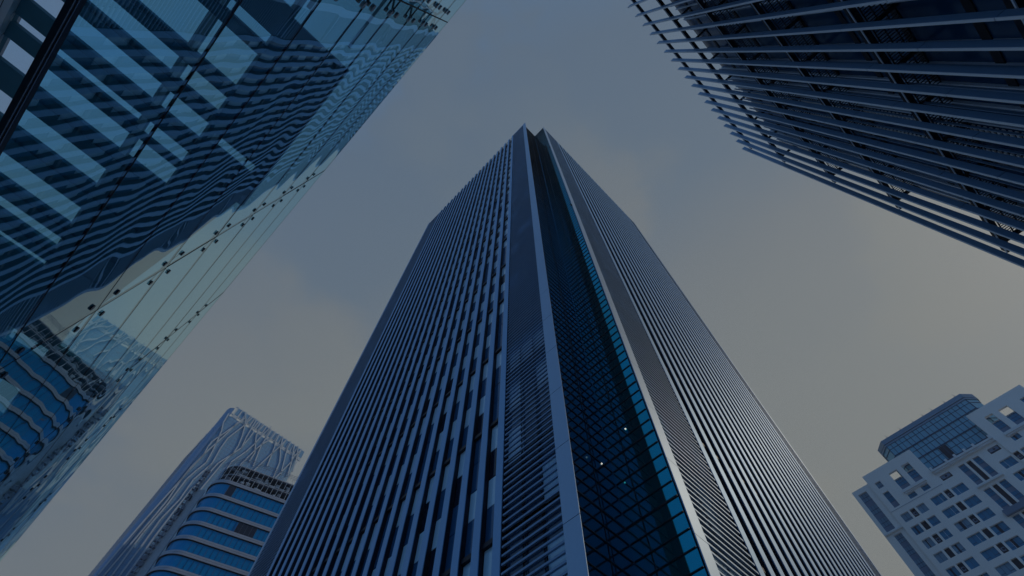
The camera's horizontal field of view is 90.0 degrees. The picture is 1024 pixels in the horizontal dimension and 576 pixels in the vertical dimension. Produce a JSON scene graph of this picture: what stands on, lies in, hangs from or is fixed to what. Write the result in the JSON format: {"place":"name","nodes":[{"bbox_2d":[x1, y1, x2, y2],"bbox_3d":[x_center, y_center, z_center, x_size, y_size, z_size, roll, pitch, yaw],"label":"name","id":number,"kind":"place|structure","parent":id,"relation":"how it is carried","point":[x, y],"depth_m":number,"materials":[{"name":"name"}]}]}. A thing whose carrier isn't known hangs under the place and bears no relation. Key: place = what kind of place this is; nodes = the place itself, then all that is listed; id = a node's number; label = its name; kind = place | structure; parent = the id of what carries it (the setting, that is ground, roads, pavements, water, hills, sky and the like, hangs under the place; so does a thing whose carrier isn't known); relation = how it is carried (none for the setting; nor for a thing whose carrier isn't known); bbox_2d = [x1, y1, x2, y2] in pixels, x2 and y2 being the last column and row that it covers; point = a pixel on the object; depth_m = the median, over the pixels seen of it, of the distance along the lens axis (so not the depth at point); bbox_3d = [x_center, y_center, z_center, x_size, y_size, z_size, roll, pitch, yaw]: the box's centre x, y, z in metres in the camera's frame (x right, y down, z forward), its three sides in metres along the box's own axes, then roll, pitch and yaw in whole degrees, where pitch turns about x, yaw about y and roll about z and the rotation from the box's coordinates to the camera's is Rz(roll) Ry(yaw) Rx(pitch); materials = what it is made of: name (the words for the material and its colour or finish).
{"place":"outdoors","nodes":[
{"label":"outdoors","id":0,"kind":"place"},
{"bbox_2d":[88,407,303,575],"bbox_3d":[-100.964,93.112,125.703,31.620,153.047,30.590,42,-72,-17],"label":"lattice tower","id":1,"kind":"structure","parent":0,"point":[226,439],"depth_m":165.02,"materials":[{"name":"blue"}]},
{"bbox_2d":[127,458,297,575],"bbox_3d":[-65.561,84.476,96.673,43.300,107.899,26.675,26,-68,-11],"label":"banded tower","id":2,"kind":"structure","parent":0,"point":[225,528],"depth_m":120.79,"materials":[{"name":"blue glass"}]},
{"bbox_2d":[0,0,465,560],"bbox_3d":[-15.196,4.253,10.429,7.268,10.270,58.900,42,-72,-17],"label":"glass building","id":3,"kind":"structure","parent":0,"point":[182,246],"depth_m":11.08,"materials":[{"name":"glass"}]},
{"bbox_2d":[0,0,1023,575],"label":"sky","id":4,"kind":"structure","parent":0,"point":[848,318],"materials":[{"name":"grey"}]},
{"bbox_2d":[248,123,881,575],"bbox_3d":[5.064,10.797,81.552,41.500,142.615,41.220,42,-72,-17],"label":"office tower","id":5,"kind":"structure","parent":0,"point":[546,379],"depth_m":37.13,"materials":[{"name":"metal"}]},
{"bbox_2d":[627,0,1023,267],"bbox_3d":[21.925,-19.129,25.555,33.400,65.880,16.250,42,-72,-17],"label":"finned building","id":6,"kind":"structure","parent":0,"point":[924,98],"depth_m":29.56,"materials":[{"name":"black glass"}]},
{"bbox_2d":[852,385,1023,575],"bbox_3d":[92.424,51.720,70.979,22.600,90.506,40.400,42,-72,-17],"label":"apartment tower","id":7,"kind":"structure","parent":0,"point":[949,501],"depth_m":94.68,"materials":[{"name":"grey concrete"}]},
{"bbox_2d":[859,492,894,531],"bbox_3d":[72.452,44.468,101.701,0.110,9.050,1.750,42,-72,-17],"label":"window","id":8,"kind":"structure","parent":7,"relation":"in","point":[868,501],"depth_m":101.55,"materials":[{"name":"blue glass"}]},
{"bbox_2d":[875,482,883,488],"bbox_3d":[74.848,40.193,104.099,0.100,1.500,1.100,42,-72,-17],"label":"window","id":9,"kind":"structure","parent":7,"relation":"in","point":[879,484],"depth_m":104.20,"materials":[{"name":"blue glass"}]},
{"bbox_2d":[883,491,899,507],"bbox_3d":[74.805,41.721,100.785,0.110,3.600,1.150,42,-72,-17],"label":"window","id":10,"kind":"structure","parent":7,"relation":"in","point":[892,500],"depth_m":100.90,"materials":[{"name":"blue glass"}]},
{"bbox_2d":[895,477,909,489],"bbox_3d":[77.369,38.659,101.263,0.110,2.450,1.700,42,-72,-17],"label":"window","id":11,"kind":"structure","parent":7,"relation":"in","point":[902,482],"depth_m":101.38,"materials":[{"name":"blue glass"}]},
{"bbox_2d":[901,512,912,521],"bbox_3d":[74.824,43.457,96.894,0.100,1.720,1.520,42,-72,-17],"label":"window","id":12,"kind":"structure","parent":7,"relation":"in","point":[907,517],"depth_m":96.98,"materials":[{"name":"blue glass"}]},
{"bbox_2d":[908,492,916,498],"bbox_3d":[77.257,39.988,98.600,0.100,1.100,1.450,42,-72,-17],"label":"window","id":13,"kind":"structure","parent":7,"relation":"in","point":[913,494],"depth_m":98.67,"materials":[{"name":"blue glass"}]},
{"bbox_2d":[908,469,921,481],"bbox_3d":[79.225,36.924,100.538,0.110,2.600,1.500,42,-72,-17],"label":"window","id":14,"kind":"structure","parent":7,"relation":"in","point":[913,474],"depth_m":100.64,"materials":[{"name":"blue glass"}]},
{"bbox_2d":[895,533,934,575],"bbox_3d":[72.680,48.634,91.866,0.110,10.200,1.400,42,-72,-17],"label":"window","id":15,"kind":"structure","parent":7,"relation":"in","point":[900,538],"depth_m":92.46,"materials":[{"name":"blue glass"}]},
{"bbox_2d":[911,524,923,534],"bbox_3d":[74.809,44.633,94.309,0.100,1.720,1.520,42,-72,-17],"label":"window","id":16,"kind":"structure","parent":7,"relation":"in","point":[917,529],"depth_m":94.43,"materials":[{"name":"blue glass"}]},
{"bbox_2d":[917,503,928,513],"bbox_3d":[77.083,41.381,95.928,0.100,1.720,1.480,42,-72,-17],"label":"window","id":17,"kind":"structure","parent":7,"relation":"in","point":[922,508],"depth_m":96.03,"materials":[{"name":"blue glass"}]},
{"bbox_2d":[921,484,930,490],"bbox_3d":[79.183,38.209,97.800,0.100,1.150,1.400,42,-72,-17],"label":"window","id":18,"kind":"structure","parent":7,"relation":"in","point":[926,487],"depth_m":97.86,"materials":[{"name":"blue glass"}]},
{"bbox_2d":[922,538,935,548],"bbox_3d":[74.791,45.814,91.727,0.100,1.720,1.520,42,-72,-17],"label":"window","id":19,"kind":"structure","parent":7,"relation":"in","point":[928,542],"depth_m":91.83,"materials":[{"name":"blue glass"}]},
{"bbox_2d":[928,516,940,525],"bbox_3d":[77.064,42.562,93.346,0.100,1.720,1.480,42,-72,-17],"label":"window","id":20,"kind":"structure","parent":7,"relation":"in","point":[933,520],"depth_m":93.46,"materials":[{"name":"blue glass"}]},
{"bbox_2d":[931,493,947,505],"bbox_3d":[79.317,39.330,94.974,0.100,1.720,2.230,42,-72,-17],"label":"window","id":21,"kind":"structure","parent":7,"relation":"in","point":[939,499],"depth_m":95.07,"materials":[{"name":"blue glass"}]},
{"bbox_2d":[934,552,947,562],"bbox_3d":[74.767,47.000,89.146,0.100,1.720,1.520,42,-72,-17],"label":"window","id":22,"kind":"structure","parent":7,"relation":"in","point":[940,556],"depth_m":89.25,"materials":[{"name":"blue glass"}]},
{"bbox_2d":[939,529,952,539],"bbox_3d":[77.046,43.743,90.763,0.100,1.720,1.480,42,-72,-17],"label":"window","id":23,"kind":"structure","parent":7,"relation":"in","point":[945,533],"depth_m":90.89,"materials":[{"name":"blue glass"}]},
{"bbox_2d":[942,506,959,518],"bbox_3d":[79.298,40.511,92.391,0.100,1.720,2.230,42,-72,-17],"label":"window","id":24,"kind":"structure","parent":7,"relation":"in","point":[951,511],"depth_m":92.46,"materials":[{"name":"blue glass"}]},
{"bbox_2d":[946,566,961,575],"bbox_3d":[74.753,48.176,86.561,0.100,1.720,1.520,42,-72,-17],"label":"window","id":25,"kind":"structure","parent":7,"relation":"in","point":[952,571],"depth_m":86.71,"materials":[{"name":"blue glass"}]},
{"bbox_2d":[951,543,965,553],"bbox_3d":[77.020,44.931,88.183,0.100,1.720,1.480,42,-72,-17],"label":"window","id":26,"kind":"structure","parent":7,"relation":"in","point":[958,548],"depth_m":88.27,"materials":[{"name":"blue glass"}]},
{"bbox_2d":[952,483,968,494],"bbox_3d":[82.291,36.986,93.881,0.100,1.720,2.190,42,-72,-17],"label":"window","id":27,"kind":"structure","parent":7,"relation":"in","point":[961,488],"depth_m":93.97,"materials":[{"name":"blue glass"}]},
{"bbox_2d":[955,519,972,531],"bbox_3d":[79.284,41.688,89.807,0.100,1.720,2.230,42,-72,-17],"label":"window","id":28,"kind":"structure","parent":7,"relation":"in","point":[964,524],"depth_m":89.86,"materials":[{"name":"blue glass"}]},
{"bbox_2d":[959,464,982,484],"bbox_3d":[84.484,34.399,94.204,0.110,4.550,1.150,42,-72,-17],"label":"window","id":29,"kind":"structure","parent":7,"relation":"in","point":[964,468],"depth_m":94.22,"materials":[{"name":"blue glass"}]},
{"bbox_2d":[964,557,979,569],"bbox_3d":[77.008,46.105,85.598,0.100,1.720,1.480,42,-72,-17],"label":"window","id":30,"kind":"structure","parent":7,"relation":"in","point":[972,563],"depth_m":85.66,"materials":[{"name":"blue glass"}]},
{"bbox_2d":[964,495,981,507],"bbox_3d":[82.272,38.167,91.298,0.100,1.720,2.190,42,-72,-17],"label":"window","id":31,"kind":"structure","parent":7,"relation":"in","point":[974,500],"depth_m":91.39,"materials":[{"name":"blue glass"}]},
{"bbox_2d":[967,532,986,545],"bbox_3d":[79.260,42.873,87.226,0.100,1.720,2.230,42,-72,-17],"label":"window","id":32,"kind":"structure","parent":7,"relation":"in","point":[978,538],"depth_m":87.27,"materials":[{"name":"blue glass"}]},
{"bbox_2d":[973,456,998,476],"bbox_3d":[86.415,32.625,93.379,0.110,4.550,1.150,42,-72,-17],"label":"window","id":33,"kind":"structure","parent":7,"relation":"in","point":[978,460],"depth_m":93.42,"materials":[{"name":"blue glass"}]},
{"bbox_2d":[977,508,995,520],"bbox_3d":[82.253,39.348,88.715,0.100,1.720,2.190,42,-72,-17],"label":"window","id":34,"kind":"structure","parent":7,"relation":"in","point":[988,513],"depth_m":88.78,"materials":[{"name":"blue glass"}]},
{"bbox_2d":[981,547,1000,560],"bbox_3d":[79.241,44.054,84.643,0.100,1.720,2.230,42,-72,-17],"label":"window","id":35,"kind":"structure","parent":7,"relation":"in","point":[991,553],"depth_m":84.70,"materials":[{"name":"blue glass"}]},
{"bbox_2d":[984,488,1009,508],"bbox_3d":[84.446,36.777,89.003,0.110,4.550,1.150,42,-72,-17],"label":"window","id":36,"kind":"structure","parent":7,"relation":"in","point":[990,492],"depth_m":89.11,"materials":[{"name":"blue glass"}]},
{"bbox_2d":[991,522,1009,534],"bbox_3d":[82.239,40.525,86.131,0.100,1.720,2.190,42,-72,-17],"label":"window","id":37,"kind":"structure","parent":7,"relation":"in","point":[1000,528],"depth_m":86.20,"materials":[{"name":"blue glass"}]},
{"bbox_2d":[993,420,1010,432],"bbox_3d":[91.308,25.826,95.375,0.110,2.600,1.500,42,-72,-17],"label":"window","id":38,"kind":"structure","parent":7,"relation":"in","point":[999,424],"depth_m":95.45,"materials":[{"name":"blue glass"}]},
{"bbox_2d":[995,562,1016,575],"bbox_3d":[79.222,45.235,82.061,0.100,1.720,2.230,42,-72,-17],"label":"window","id":39,"kind":"structure","parent":7,"relation":"in","point":[1005,569],"depth_m":82.14,"materials":[{"name":"blue glass"}]},
{"bbox_2d":[1000,457,1018,468],"bbox_3d":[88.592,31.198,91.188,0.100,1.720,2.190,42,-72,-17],"label":"window","id":40,"kind":"structure","parent":7,"relation":"in","point":[1010,461],"depth_m":91.25,"materials":[{"name":"blue glass"}]},
{"bbox_2d":[1000,480,1023,500],"bbox_3d":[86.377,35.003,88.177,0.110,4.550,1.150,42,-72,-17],"label":"window","id":41,"kind":"structure","parent":7,"relation":"in","point":[1005,483],"depth_m":88.34,"materials":[{"name":"blue glass"}]},
{"bbox_2d":[1005,536,1023,549],"bbox_3d":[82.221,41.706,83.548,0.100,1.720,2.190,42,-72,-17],"label":"window","id":42,"kind":"structure","parent":7,"relation":"in","point":[1016,542],"depth_m":83.65,"materials":[{"name":"blue glass"}]},
{"bbox_2d":[1007,412,1023,424],"bbox_3d":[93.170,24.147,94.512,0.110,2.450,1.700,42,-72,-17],"label":"window","id":43,"kind":"structure","parent":7,"relation":"in","point":[1015,417],"depth_m":94.61,"materials":[{"name":"blue glass"}]},
{"bbox_2d":[1011,434,1021,440],"bbox_3d":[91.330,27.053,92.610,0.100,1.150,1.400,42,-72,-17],"label":"window","id":44,"kind":"structure","parent":7,"relation":"in","point":[1017,436],"depth_m":92.68,"materials":[{"name":"blue glass"}]},
{"bbox_2d":[1012,514,1023,527],"bbox_3d":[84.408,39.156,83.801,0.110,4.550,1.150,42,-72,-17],"label":"window","id":45,"kind":"structure","parent":7,"relation":"in","point":[1017,518],"depth_m":85.14,"materials":[{"name":"blue glass"}]},
{"bbox_2d":[1014,469,1023,480],"bbox_3d":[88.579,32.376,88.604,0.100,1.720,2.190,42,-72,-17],"label":"window","id":46,"kind":"structure","parent":7,"relation":"in","point":[1020,475],"depth_m":88.96,"materials":[{"name":"blue glass"}]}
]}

